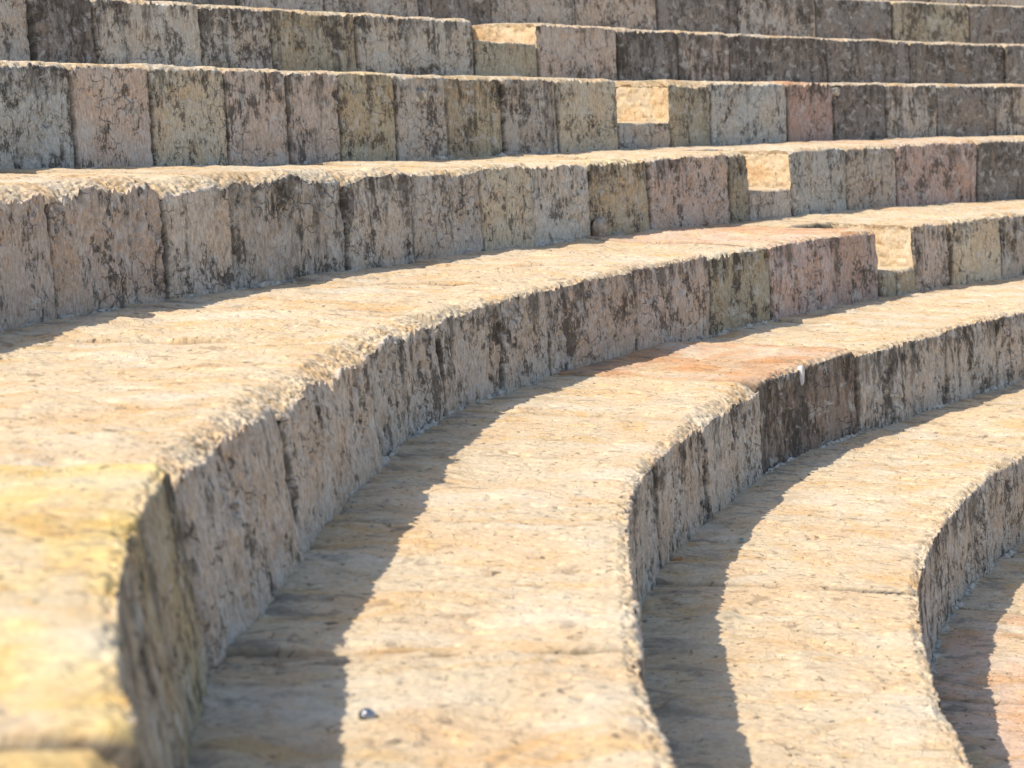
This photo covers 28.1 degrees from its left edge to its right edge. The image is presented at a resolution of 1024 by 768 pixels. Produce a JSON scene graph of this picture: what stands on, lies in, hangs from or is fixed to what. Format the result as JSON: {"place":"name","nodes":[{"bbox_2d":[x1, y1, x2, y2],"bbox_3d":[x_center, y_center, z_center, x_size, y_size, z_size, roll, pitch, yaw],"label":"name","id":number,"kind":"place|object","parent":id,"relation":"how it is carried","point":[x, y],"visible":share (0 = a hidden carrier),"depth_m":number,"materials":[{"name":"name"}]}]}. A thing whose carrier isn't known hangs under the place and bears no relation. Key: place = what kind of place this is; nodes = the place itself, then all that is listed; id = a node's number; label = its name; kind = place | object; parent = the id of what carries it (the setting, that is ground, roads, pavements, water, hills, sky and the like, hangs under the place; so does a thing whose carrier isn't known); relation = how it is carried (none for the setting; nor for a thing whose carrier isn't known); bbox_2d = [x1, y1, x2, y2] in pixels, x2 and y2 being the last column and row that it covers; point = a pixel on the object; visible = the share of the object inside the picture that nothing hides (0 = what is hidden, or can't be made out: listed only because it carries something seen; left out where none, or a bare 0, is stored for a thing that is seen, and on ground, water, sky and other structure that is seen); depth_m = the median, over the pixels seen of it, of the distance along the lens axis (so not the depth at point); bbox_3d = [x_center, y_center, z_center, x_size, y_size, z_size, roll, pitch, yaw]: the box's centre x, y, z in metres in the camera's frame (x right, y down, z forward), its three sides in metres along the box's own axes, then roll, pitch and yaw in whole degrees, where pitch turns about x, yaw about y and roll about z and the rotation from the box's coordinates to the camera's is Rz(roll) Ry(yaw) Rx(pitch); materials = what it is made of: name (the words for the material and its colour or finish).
{"place":"outdoors","nodes":[
{"label":"outdoors","id":0,"kind":"place"},
{"bbox_2d":[933,542,1023,767],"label":"seating tier","id":1,"kind":"object","parent":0,"point":[979,677],"visible":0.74,"depth_m":7.35,"materials":[{"name":"stone"}]},
{"bbox_2d":[641,379,1023,767],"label":"seating tier","id":2,"kind":"object","parent":1,"relation":"on","point":[803,624],"visible":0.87,"depth_m":6.93,"materials":[{"name":"stone"}]},
{"bbox_2d":[187,275,1023,767],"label":"seating tier","id":3,"kind":"object","parent":2,"relation":"on","point":[471,585],"visible":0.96,"depth_m":5.92,"materials":[{"name":"stone"}]},
{"bbox_2d":[358,708,375,719],"bbox_3d":[-0.290,0.659,4.090,0.034,0.019,0.034,0,8,0],"label":"metal stud","id":4,"kind":"object","parent":3,"relation":"attached to","point":[366,714],"visible":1,"depth_m":4.08,"materials":[{"name":"metal"}]},
{"bbox_2d":[0,199,1023,767],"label":"seating tier","id":5,"kind":"object","parent":3,"relation":"on","point":[182,481],"visible":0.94,"depth_m":6.18,"materials":[{"name":"stone"}]},
{"bbox_2d":[0,135,1023,332],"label":"seating tier","id":6,"kind":"object","parent":5,"relation":"on","point":[76,242],"visible":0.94,"depth_m":10.28,"materials":[{"name":"stone"}]},
{"bbox_2d":[0,60,1023,168],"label":"seating tier","id":7,"kind":"object","parent":6,"relation":"on","point":[71,115],"visible":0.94,"depth_m":12.37,"materials":[{"name":"stone"}]},
{"bbox_2d":[471,25,536,76],"bbox_3d":[-0.503,-2.488,15.431,1.220,0.479,0.854,5,9,35],"label":"stair step","id":8,"kind":"object","parent":7,"relation":"on","point":[504,58],"visible":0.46,"depth_m":15.05,"materials":[{"name":"stone"}]},
{"bbox_2d":[0,0,1023,83],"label":"seating tier","id":9,"kind":"object","parent":7,"relation":"on","point":[184,34],"visible":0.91,"depth_m":14.31,"materials":[{"name":"stone"}]},
{"bbox_2d":[145,0,1023,43],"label":"seating tier","id":10,"kind":"object","parent":9,"relation":"on","point":[919,21],"visible":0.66,"depth_m":19.22,"materials":[{"name":"stone"}]},
{"bbox_2d":[888,0,1023,5],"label":"seating tier","id":11,"kind":"object","parent":10,"relation":"on","point":[1003,2],"visible":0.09,"depth_m":22.98,"materials":[{"name":"stone"}]},
{"bbox_2d":[617,121,669,148],"bbox_3d":[0.489,-1.962,15.026,1.222,0.534,0.763,6,9,35],"label":"stair step","id":12,"kind":"object","parent":6,"relation":"on","point":[633,135],"visible":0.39,"depth_m":14.67,"materials":[{"name":"stone"}]},
{"bbox_2d":[592,216,607,236],"bbox_3d":[0.524,-0.928,12.196,0.075,0.146,0.135,4,9,28],"label":"loose stone","id":13,"kind":"object","parent":5,"relation":"on","point":[599,227],"visible":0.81,"depth_m":12.16,"materials":[{"name":"stone"}]},
{"bbox_2d":[634,147,791,220],"bbox_3d":[1.349,-1.415,14.501,1.173,0.518,0.681,6,10,36],"label":"stair step","id":14,"kind":"object","parent":5,"relation":"on","point":[764,202],"visible":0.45,"depth_m":14.22,"materials":[{"name":"stone"}]},
{"bbox_2d":[725,220,915,296],"bbox_3d":[1.978,-0.828,13.531,1.307,0.481,0.607,5,9,34],"label":"stair step","id":15,"kind":"object","parent":3,"relation":"on","point":[895,280],"visible":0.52,"depth_m":13.29,"materials":[{"name":"stone"}]}
]}

